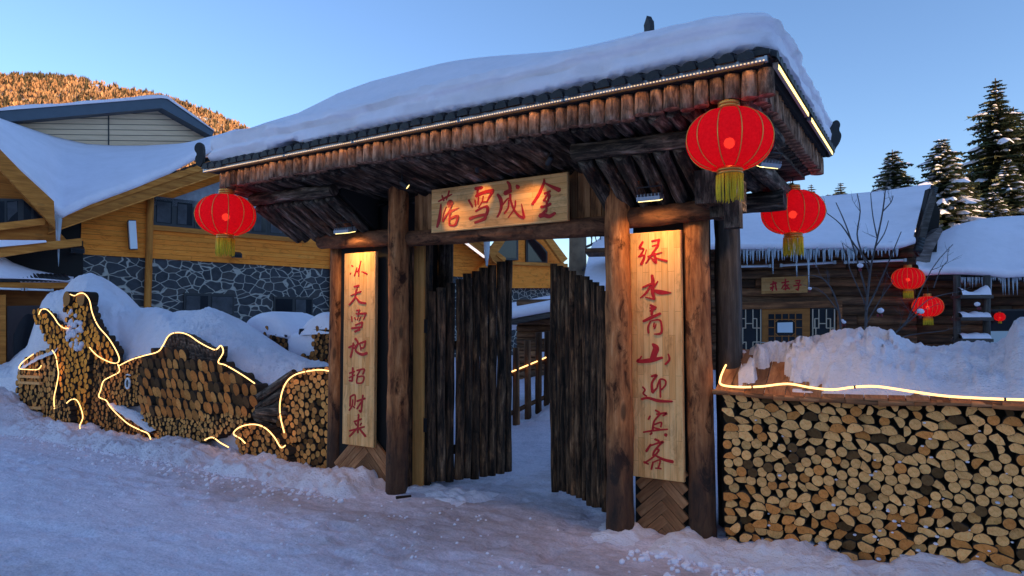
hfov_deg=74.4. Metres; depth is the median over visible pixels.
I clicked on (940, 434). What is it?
firewood log
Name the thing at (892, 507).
firewood log
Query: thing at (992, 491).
firewood log
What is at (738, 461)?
firewood log
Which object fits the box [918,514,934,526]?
firewood log
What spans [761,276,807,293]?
cabin sign
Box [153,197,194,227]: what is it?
window
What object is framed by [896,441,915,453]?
firewood log
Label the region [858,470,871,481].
firewood log
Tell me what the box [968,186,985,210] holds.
conifer tree
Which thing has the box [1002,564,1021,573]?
firewood log
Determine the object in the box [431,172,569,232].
name board
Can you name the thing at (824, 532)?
firewood log
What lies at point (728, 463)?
firewood log
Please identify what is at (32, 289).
tube lamp
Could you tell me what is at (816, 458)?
firewood log
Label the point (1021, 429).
firewood log
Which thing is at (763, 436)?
firewood log
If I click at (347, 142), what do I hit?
light strip
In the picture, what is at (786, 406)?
firewood log
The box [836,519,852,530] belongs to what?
firewood log
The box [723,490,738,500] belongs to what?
firewood log
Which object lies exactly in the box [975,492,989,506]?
firewood log
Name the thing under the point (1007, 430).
firewood log
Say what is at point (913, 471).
firewood log
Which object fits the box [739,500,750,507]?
firewood log
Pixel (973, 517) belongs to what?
firewood log
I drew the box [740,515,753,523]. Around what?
firewood log
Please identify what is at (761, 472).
firewood log
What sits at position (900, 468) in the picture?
firewood log
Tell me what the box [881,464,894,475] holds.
firewood log
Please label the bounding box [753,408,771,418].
firewood log
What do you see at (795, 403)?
firewood log
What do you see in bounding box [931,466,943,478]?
firewood log
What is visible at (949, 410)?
firewood log
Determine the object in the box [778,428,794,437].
firewood log
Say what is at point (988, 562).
firewood log
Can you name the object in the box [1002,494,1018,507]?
firewood log
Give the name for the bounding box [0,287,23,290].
tube lamp
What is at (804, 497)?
firewood log
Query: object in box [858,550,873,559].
firewood log
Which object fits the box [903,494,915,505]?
firewood log
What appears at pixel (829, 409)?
firewood log
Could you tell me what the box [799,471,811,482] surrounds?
firewood log
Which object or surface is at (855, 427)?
firewood log
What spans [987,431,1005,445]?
firewood log
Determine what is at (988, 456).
firewood log
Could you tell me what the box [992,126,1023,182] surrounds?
conifer tree
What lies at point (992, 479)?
firewood log
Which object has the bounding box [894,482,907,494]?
firewood log
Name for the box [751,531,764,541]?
firewood log
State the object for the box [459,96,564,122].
light strip
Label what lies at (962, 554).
firewood log
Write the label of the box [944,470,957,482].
firewood log
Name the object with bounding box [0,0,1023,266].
sky
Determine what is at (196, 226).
window
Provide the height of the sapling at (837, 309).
1.196 m
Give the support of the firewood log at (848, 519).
on the firewood log at (841, 524)
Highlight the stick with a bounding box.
[396,495,410,498]
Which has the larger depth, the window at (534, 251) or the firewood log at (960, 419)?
the window at (534, 251)
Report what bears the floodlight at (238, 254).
attached to the lodge
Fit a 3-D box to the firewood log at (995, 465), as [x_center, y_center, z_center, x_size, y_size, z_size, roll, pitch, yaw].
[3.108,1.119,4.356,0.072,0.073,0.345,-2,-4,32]
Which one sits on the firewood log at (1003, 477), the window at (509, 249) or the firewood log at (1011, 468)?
the firewood log at (1011, 468)
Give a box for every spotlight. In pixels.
[399,174,409,188]
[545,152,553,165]
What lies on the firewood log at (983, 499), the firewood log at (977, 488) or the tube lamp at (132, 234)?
the firewood log at (977, 488)
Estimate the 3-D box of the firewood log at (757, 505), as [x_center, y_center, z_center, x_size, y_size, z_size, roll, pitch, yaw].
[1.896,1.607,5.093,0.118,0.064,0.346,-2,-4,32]
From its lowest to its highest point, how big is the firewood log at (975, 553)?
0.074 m
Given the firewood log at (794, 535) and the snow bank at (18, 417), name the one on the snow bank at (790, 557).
the firewood log at (794, 535)
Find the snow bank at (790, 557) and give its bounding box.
[647,526,1023,575]
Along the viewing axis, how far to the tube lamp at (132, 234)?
15.78 m
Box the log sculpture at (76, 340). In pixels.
[32,291,123,424]
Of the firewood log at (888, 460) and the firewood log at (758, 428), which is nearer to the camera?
the firewood log at (888, 460)
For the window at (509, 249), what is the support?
in the lodge
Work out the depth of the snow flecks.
4.45 m
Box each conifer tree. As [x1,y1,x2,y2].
[832,183,846,194]
[871,149,918,191]
[914,139,988,231]
[958,78,1023,197]
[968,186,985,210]
[977,191,1011,217]
[981,160,1023,215]
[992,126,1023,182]
[1009,107,1023,141]
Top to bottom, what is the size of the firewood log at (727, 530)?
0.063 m
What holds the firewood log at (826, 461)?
on the firewood log at (833, 469)
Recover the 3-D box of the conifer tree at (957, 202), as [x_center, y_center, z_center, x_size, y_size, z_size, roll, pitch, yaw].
[25.042,-2.152,37.967,12.029,12.690,12.508,0,-3,2]
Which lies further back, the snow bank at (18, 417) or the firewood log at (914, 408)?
the snow bank at (18, 417)
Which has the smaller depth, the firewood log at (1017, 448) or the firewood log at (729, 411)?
the firewood log at (1017, 448)
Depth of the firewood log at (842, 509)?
4.65 m
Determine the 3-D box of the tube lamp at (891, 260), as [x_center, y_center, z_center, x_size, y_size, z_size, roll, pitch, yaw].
[6.155,-0.454,11.455,0.979,0.078,0.060,-1,-3,11]
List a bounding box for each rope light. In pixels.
[19,354,41,369]
[38,309,67,328]
[52,350,58,408]
[66,399,82,428]
[70,293,119,363]
[98,364,150,438]
[118,332,254,383]
[204,437,228,447]
[233,424,285,447]
[279,369,328,432]
[512,357,545,371]
[719,364,1023,400]
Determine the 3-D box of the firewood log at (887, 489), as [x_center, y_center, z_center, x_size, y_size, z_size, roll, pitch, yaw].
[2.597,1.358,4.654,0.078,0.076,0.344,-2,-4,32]
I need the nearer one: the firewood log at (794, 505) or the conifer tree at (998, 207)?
the firewood log at (794, 505)
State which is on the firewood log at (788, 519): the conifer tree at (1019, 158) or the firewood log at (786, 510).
the firewood log at (786, 510)
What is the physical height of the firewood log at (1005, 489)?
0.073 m
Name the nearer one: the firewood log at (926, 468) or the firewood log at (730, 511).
the firewood log at (926, 468)
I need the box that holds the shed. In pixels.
[512,289,605,378]
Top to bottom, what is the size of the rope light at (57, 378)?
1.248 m
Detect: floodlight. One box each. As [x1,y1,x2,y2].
[70,247,84,253]
[230,252,241,257]
[333,217,356,233]
[636,179,663,201]
[757,145,782,168]
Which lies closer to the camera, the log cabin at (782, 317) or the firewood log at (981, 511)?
the firewood log at (981, 511)
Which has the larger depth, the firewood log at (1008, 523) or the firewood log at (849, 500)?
the firewood log at (849, 500)
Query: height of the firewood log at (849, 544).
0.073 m
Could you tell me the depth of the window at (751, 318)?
11.95 m
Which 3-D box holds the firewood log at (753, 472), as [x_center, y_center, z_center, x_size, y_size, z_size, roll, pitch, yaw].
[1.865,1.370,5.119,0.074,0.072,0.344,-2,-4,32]
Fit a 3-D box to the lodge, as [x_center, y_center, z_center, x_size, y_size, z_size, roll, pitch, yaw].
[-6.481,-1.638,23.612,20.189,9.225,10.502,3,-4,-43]
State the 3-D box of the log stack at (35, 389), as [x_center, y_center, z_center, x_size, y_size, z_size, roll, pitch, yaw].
[-7.775,1.712,11.278,1.485,1.685,0.420,-2,-4,32]
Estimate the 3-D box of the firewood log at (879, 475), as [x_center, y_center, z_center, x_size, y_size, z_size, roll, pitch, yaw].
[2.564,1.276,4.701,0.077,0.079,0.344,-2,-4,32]
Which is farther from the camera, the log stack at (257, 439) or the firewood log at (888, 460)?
the log stack at (257, 439)
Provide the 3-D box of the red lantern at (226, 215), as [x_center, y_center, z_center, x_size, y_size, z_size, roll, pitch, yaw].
[-2.946,-0.706,6.946,0.597,0.771,0.597,-2,-4,32]
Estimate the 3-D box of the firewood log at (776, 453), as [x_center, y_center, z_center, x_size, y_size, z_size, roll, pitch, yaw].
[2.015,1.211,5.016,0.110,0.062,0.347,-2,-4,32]
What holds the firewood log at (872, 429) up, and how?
on the firewood log at (879, 438)
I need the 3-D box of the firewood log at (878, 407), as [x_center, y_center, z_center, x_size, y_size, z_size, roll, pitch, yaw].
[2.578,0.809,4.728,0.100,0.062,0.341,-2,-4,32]
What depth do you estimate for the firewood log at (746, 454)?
5.00 m
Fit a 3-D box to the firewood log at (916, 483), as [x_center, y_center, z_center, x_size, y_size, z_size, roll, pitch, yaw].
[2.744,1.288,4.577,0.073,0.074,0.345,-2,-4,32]
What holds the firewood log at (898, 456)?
on the firewood log at (900, 468)
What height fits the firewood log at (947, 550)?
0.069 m
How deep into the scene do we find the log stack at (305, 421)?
7.65 m
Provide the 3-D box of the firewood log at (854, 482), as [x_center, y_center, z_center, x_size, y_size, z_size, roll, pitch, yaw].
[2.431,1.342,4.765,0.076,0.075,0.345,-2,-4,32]
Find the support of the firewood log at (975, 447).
on the firewood log at (988, 456)
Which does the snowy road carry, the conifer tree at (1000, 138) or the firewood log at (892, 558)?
the conifer tree at (1000, 138)
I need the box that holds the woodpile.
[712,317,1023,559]
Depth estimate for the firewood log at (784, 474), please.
4.89 m
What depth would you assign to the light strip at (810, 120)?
5.65 m
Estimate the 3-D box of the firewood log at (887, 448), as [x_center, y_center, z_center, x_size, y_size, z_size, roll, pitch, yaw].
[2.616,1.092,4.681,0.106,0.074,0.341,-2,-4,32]
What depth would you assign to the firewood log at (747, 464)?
4.99 m
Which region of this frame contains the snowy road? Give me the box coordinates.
[0,355,758,575]
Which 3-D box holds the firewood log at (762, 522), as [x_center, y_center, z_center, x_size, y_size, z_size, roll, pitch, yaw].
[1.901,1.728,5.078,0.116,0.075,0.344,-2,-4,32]
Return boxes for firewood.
[723,397,1023,559]
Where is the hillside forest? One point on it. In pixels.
(41, 87)
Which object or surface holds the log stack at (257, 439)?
on the snowy road
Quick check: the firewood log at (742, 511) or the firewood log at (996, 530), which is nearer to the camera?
the firewood log at (996, 530)
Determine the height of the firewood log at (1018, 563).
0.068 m
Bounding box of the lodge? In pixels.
[0,95,567,363]
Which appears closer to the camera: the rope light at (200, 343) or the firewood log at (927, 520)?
the firewood log at (927, 520)
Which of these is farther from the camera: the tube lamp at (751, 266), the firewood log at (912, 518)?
the tube lamp at (751, 266)
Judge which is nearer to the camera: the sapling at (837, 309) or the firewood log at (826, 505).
the firewood log at (826, 505)
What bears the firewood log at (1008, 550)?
on the firewood log at (999, 559)
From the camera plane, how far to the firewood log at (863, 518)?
4.58 m
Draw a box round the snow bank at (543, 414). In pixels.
[511,393,549,422]
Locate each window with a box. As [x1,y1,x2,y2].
[0,198,42,222]
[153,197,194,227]
[183,293,233,315]
[194,202,201,228]
[247,212,267,234]
[268,221,287,236]
[273,296,312,315]
[498,240,517,259]
[525,240,547,262]
[742,309,761,349]
[810,308,835,335]
[991,309,1023,330]
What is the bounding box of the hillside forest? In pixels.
[0,71,249,170]
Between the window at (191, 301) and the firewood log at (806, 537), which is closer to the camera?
the firewood log at (806, 537)
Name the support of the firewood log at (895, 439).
on the firewood log at (887, 448)
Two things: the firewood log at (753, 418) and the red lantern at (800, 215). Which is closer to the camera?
the firewood log at (753, 418)
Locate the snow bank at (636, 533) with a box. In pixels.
[590,522,657,545]
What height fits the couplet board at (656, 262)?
1.948 m
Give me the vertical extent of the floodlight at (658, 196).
0.170 m
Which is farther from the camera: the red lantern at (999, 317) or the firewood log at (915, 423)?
the red lantern at (999, 317)
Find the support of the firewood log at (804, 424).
on the firewood log at (800, 433)
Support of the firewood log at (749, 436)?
on the firewood log at (745, 445)
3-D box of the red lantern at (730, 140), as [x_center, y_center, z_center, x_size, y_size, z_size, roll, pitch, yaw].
[1.377,-0.888,4.272,0.546,0.687,0.546,-2,-4,32]
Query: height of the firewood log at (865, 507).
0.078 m
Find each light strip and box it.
[203,153,284,172]
[284,139,354,156]
[353,118,460,142]
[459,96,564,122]
[564,55,767,101]
[773,62,808,116]
[807,116,832,154]
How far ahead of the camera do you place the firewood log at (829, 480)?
4.70 m
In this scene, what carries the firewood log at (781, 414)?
on the firewood log at (791, 424)
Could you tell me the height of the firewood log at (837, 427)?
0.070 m
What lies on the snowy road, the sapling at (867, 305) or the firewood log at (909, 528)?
the sapling at (867, 305)
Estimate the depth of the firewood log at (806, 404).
4.81 m
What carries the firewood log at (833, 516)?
on the firewood log at (825, 522)
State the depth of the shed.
13.07 m
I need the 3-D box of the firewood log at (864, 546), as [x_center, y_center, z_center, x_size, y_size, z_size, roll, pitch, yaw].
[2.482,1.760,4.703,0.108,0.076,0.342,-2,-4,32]
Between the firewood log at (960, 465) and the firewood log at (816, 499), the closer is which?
the firewood log at (960, 465)
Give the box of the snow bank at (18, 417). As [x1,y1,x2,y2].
[0,386,385,498]
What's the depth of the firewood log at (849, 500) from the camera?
4.63 m
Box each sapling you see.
[789,260,843,329]
[826,164,900,329]
[895,244,980,337]
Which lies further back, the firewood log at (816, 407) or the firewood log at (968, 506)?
the firewood log at (816, 407)
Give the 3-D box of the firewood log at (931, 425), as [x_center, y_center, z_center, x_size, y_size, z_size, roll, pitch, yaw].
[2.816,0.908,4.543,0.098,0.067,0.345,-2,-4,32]
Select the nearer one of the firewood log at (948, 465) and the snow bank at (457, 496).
the firewood log at (948, 465)
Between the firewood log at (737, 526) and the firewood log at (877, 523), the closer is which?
the firewood log at (877, 523)
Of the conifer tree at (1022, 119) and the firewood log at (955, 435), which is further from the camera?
the conifer tree at (1022, 119)
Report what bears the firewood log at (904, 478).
on the firewood log at (900, 489)
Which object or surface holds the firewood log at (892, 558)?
on the snow bank at (790, 557)
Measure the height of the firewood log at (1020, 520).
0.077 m
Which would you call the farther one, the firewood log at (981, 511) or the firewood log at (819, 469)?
the firewood log at (819, 469)
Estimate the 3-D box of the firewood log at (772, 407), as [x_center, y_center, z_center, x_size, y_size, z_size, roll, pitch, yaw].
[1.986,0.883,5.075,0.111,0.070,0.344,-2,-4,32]
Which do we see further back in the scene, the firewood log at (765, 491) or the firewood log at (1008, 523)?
the firewood log at (765, 491)
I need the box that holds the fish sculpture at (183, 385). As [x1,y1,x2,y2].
[98,332,296,442]
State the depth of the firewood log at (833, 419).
4.71 m
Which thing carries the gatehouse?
on the snowy road
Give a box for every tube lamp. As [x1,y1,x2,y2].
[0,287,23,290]
[25,288,53,291]
[127,220,137,249]
[741,264,770,267]
[779,261,835,266]
[843,258,906,263]
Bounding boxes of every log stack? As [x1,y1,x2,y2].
[15,348,63,419]
[89,359,154,437]
[235,421,296,461]
[276,366,327,467]
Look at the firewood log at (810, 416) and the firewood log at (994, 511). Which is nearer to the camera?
the firewood log at (994, 511)
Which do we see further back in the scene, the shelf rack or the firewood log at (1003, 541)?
the shelf rack
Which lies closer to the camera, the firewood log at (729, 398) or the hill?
the firewood log at (729, 398)
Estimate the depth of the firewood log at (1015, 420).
4.17 m
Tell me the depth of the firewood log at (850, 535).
4.64 m
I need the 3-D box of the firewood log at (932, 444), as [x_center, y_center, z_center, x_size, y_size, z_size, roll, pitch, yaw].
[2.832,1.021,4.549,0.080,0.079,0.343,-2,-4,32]
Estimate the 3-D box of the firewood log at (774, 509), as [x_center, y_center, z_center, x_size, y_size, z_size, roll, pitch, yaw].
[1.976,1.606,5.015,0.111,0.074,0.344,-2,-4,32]
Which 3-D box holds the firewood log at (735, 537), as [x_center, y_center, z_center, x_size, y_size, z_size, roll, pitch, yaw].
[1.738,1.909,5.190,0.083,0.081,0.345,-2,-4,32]
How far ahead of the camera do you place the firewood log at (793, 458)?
4.82 m
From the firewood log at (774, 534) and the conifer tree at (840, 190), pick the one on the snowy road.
the conifer tree at (840, 190)
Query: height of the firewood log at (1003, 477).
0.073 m
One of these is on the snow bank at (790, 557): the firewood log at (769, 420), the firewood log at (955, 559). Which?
the firewood log at (955, 559)
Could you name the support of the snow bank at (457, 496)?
on the snowy road
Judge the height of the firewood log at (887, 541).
0.072 m
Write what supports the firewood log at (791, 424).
on the firewood log at (785, 432)
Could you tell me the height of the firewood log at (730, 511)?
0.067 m
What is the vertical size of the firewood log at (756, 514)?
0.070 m
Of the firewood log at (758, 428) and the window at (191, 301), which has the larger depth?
the window at (191, 301)
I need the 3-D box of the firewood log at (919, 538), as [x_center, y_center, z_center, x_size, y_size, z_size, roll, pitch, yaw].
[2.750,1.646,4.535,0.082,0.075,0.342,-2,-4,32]
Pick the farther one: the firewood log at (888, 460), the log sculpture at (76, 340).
the log sculpture at (76, 340)
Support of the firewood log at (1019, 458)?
on the firewood
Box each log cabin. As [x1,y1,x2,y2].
[585,184,939,369]
[913,215,1023,346]
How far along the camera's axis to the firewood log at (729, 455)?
5.07 m
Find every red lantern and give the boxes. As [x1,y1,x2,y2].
[194,187,256,256]
[686,99,774,203]
[761,178,825,256]
[891,258,925,298]
[911,286,944,324]
[994,308,1005,323]
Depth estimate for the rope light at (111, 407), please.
9.66 m
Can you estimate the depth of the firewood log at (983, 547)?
4.22 m
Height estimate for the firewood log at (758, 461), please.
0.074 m
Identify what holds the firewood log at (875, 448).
on the firewood
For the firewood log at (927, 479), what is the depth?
4.39 m
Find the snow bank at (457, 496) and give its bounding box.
[406,483,498,506]
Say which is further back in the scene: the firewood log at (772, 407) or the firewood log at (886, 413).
the firewood log at (772, 407)
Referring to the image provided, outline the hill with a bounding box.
[1,85,484,257]
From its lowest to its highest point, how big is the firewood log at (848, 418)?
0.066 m
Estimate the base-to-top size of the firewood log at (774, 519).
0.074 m
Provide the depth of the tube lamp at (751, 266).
11.80 m
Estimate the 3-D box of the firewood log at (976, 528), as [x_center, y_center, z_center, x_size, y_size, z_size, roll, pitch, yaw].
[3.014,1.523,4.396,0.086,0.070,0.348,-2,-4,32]
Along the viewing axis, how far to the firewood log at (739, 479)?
5.04 m
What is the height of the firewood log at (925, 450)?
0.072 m
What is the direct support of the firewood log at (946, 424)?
on the firewood log at (955, 435)
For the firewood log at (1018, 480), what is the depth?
4.14 m
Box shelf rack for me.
[950,275,993,343]
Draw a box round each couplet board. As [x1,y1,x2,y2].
[342,251,377,447]
[630,230,685,481]
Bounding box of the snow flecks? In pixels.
[755,419,1013,560]
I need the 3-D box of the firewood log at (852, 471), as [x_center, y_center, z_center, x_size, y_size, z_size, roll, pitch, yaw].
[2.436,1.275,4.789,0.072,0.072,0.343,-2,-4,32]
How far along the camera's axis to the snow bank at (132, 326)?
10.07 m
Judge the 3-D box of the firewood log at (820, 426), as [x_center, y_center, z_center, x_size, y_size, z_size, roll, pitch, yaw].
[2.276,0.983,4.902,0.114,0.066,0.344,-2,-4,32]
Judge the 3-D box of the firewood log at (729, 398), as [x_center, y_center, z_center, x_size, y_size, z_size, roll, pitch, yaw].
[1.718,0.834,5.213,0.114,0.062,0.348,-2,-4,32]
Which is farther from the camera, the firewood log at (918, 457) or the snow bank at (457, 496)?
the snow bank at (457, 496)
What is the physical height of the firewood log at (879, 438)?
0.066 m
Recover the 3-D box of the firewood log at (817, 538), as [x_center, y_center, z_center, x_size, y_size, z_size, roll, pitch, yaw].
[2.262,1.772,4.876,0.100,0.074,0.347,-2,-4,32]
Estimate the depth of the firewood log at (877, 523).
4.54 m
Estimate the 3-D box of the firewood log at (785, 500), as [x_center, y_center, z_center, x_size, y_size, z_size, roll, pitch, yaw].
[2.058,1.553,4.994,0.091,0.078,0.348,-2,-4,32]
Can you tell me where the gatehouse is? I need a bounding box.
[194,12,840,538]
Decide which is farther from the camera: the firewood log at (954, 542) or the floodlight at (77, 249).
the floodlight at (77, 249)
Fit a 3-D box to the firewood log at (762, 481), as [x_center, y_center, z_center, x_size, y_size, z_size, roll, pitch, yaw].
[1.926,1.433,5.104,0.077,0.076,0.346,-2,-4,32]
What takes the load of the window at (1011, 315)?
in the log cabin at (993, 247)
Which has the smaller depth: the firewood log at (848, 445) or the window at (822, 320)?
the firewood log at (848, 445)
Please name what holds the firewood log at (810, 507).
on the firewood log at (818, 513)
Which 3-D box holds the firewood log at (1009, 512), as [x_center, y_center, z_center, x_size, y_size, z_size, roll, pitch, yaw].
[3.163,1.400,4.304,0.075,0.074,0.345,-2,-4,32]
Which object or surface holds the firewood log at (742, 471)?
on the firewood log at (739, 479)
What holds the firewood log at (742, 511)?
on the firewood log at (746, 520)
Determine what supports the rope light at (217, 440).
on the snow bank at (18, 417)
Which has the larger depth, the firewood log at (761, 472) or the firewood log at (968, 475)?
the firewood log at (761, 472)
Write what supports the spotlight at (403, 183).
attached to the gatehouse
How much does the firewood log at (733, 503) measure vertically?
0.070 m
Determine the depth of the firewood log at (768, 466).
4.90 m
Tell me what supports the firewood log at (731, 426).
on the firewood log at (729, 435)
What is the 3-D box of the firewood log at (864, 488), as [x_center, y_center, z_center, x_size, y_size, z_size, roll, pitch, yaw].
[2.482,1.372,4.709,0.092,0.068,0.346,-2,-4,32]
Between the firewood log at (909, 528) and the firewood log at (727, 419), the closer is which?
the firewood log at (909, 528)
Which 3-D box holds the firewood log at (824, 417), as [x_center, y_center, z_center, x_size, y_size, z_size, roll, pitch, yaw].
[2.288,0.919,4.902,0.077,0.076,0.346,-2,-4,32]
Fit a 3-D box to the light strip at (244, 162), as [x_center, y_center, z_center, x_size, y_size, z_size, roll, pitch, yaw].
[-2.678,-1.238,6.706,1.262,0.034,0.032,-2,-4,32]
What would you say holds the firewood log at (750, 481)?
on the firewood log at (753, 489)
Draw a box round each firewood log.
[721,406,737,416]
[722,395,738,402]
[723,413,736,422]
[723,422,738,431]
[723,431,738,438]
[723,450,736,458]
[723,474,734,484]
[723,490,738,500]
[724,458,733,467]
[724,466,737,476]
[724,507,737,515]
[724,514,739,523]
[724,524,736,535]
[725,499,739,507]
[727,534,739,541]
[729,481,741,492]
[729,519,744,532]
[731,445,743,456]
[733,455,743,466]
[734,415,751,423]
[734,474,748,482]
[735,395,750,402]
[735,505,749,516]
[736,465,747,476]
[736,489,753,502]
[737,400,753,408]
[737,423,754,431]
[738,430,756,441]
[739,407,756,416]
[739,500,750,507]
[739,531,752,541]
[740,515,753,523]
[741,440,752,449]
[741,448,754,459]
[743,457,753,468]
[744,521,754,532]
[745,483,757,494]
[746,476,757,485]
[748,466,758,477]
[748,509,766,519]
[749,415,763,423]
[750,500,766,510]
[751,437,764,448]
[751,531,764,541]
[752,402,766,409]
[752,423,765,433]
[752,456,765,466]
[752,491,767,503]
[752,515,769,527]
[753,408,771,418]
[754,527,768,535]
[757,430,769,441]
[757,466,767,476]
[757,476,768,486]
[760,485,773,496]
[763,416,779,424]
[763,461,775,472]
[764,402,780,412]
[764,535,775,541]
[765,454,778,461]
[765,502,782,514]
[766,529,784,538]
[767,431,780,442]
[767,493,782,503]
[768,520,784,531]
[769,513,781,523]
[771,409,787,420]
[771,447,788,458]
[774,460,785,472]
[776,470,788,480]
[778,401,793,411]
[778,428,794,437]
[779,495,792,507]
[780,507,797,515]
[781,419,800,429]
[781,514,797,524]
[783,530,800,541]
[784,522,796,532]
[785,463,795,473]
[786,487,799,499]
[787,410,800,419]
[787,441,799,452]
[788,401,800,405]
[788,452,800,463]
[788,498,802,509]
[794,428,807,439]
[796,490,813,502]
[797,523,817,534]
[798,533,813,541]
[799,419,813,429]
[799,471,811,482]
[800,402,814,406]
[802,411,818,420]
[803,501,816,513]
[806,402,822,413]
[806,427,823,438]
[808,437,824,445]
[811,453,822,464]
[811,491,829,503]
[811,508,827,518]
[812,474,824,485]
[813,421,830,430]
[813,463,825,475]
[814,532,830,542]
[816,444,826,455]
[818,413,830,422]
[818,527,833,537]
[820,499,836,510]
[820,517,837,529]
[821,405,837,414]
[821,455,832,467]
[823,431,842,441]
[823,474,836,485]
[826,464,838,475]
[827,508,839,522]
[828,414,843,423]
[828,537,843,549]
[829,423,846,432]
[833,528,847,539]
[835,478,847,488]
[835,503,849,515]
[836,444,848,456]
[836,468,848,480]
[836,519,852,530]
[839,512,856,526]
[840,548,858,560]
[841,413,858,423]
[841,538,856,550]
[842,438,857,449]
[843,495,859,505]
[845,530,863,540]
[846,422,863,432]
[846,450,860,459]
[847,465,859,476]
[848,476,860,488]
[849,505,860,516]
[850,404,863,416]
[854,431,870,440]
[854,522,873,533]
[856,512,872,523]
[857,539,875,552]
[858,412,875,423]
[858,447,872,462]
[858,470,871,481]
[858,482,872,493]
[858,498,871,513]
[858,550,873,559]
[861,423,880,433]
[861,530,877,543]
[865,442,881,453]
[866,491,878,501]
[867,507,887,519]
[868,478,881,490]
[870,433,888,442]
[872,400,886,409]
[872,468,884,481]
[872,518,884,528]
[874,543,890,555]
[874,554,886,561]
[875,528,887,536]
[877,408,896,417]
[878,491,889,502]
[878,533,897,548]
[879,443,896,454]
[880,423,898,435]
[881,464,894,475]
[881,482,893,495]
[883,453,894,465]
[885,473,897,485]
[886,501,898,514]
[887,510,903,522]
[888,433,905,444]
[889,451,905,460]
[889,527,907,540]
[889,555,897,562]
[891,544,903,556]
[894,461,907,473]
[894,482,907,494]
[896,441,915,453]
[897,472,910,484]
[898,535,914,550]
[899,502,915,515]
[900,521,919,532]
[901,454,918,465]
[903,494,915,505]
[903,510,918,523]
[903,547,915,555]
[906,406,922,410]
[907,465,919,477]
[909,416,921,429]
[910,476,921,488]
[911,541,927,552]
[912,451,926,463]
[913,531,927,544]
[915,429,933,439]
[917,494,929,506]
[917,525,937,536]
[918,443,930,455]
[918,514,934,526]
[919,463,931,473]
[921,419,938,430]
[921,473,933,485]
[925,439,938,448]
[926,409,945,421]
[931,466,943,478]
[932,429,949,440]
[935,447,955,460]
[935,525,954,537]
[936,514,951,527]
[938,418,957,429]
[939,544,956,556]
[940,406,961,415]
[941,459,954,470]
[942,439,959,449]
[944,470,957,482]
[945,556,958,562]
[947,414,966,424]
[947,429,964,441]
[948,480,960,492]
[950,536,973,550]
[951,517,968,531]
[953,447,969,460]
[953,530,973,541]
[954,457,967,471]
[955,468,973,479]
[956,547,972,560]
[957,422,978,434]
[960,556,970,562]
[962,499,974,512]
[967,512,980,523]
[968,413,985,426]
[969,441,989,452]
[969,520,983,533]
[969,549,986,561]
[970,481,983,494]
[972,431,986,443]
[972,450,993,460]
[972,471,985,483]
[972,530,993,544]
[972,541,997,555]
[974,503,987,516]
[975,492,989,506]
[984,483,999,498]
[984,515,1001,525]
[984,557,1001,567]
[985,472,999,485]
[985,524,1008,535]
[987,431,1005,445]
[987,458,1001,471]
[987,502,1001,517]
[989,551,1014,566]
[994,541,1014,557]
[995,422,1015,435]
[995,535,1009,546]
[997,482,1012,495]
[998,470,1012,484]
[1001,415,1023,426]
[1002,461,1018,475]
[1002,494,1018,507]
[1002,505,1017,518]
[1002,515,1016,529]
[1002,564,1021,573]
[1005,431,1023,443]
[1007,442,1023,453]
[1008,525,1023,539]
[1012,472,1023,486]
[1012,485,1023,498]
[1013,557,1023,568]
[1015,423,1023,432]
[1015,453,1023,465]
[1017,515,1023,527]
[1019,411,1023,417]
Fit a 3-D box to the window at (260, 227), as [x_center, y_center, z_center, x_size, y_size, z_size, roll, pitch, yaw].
[-6.948,-1.781,17.893,0.930,0.697,0.139,3,-4,-43]
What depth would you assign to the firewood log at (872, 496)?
4.58 m
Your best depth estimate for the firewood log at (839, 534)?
4.68 m
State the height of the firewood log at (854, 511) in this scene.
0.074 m
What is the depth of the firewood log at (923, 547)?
4.42 m
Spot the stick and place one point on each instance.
(401, 497)
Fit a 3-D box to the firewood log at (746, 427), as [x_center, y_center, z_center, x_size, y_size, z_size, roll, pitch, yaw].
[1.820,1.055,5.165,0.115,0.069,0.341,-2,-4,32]
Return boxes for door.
[7,305,39,361]
[760,308,809,343]
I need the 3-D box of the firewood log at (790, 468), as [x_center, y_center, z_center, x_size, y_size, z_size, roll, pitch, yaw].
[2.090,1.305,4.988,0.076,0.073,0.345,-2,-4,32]
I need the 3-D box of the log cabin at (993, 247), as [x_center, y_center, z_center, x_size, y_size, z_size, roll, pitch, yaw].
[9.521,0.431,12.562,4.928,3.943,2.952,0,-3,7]
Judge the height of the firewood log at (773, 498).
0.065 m
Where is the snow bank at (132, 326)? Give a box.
[0,273,327,449]
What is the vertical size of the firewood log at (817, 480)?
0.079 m
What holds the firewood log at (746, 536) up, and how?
on the firewood log
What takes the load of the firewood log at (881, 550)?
on the firewood log at (883, 558)
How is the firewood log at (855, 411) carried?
on the firewood log at (848, 418)
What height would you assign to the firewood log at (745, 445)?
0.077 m
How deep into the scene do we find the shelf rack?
11.08 m
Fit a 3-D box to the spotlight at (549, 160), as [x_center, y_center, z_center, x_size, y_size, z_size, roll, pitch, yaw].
[0.305,-1.064,5.450,0.060,0.158,0.096,1,-3,-22]
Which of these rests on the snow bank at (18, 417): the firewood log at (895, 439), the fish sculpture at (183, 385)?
the fish sculpture at (183, 385)
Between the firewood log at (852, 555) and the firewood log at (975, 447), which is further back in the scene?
the firewood log at (852, 555)
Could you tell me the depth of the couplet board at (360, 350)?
7.04 m
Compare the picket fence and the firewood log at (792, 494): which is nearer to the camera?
the firewood log at (792, 494)
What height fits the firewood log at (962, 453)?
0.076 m

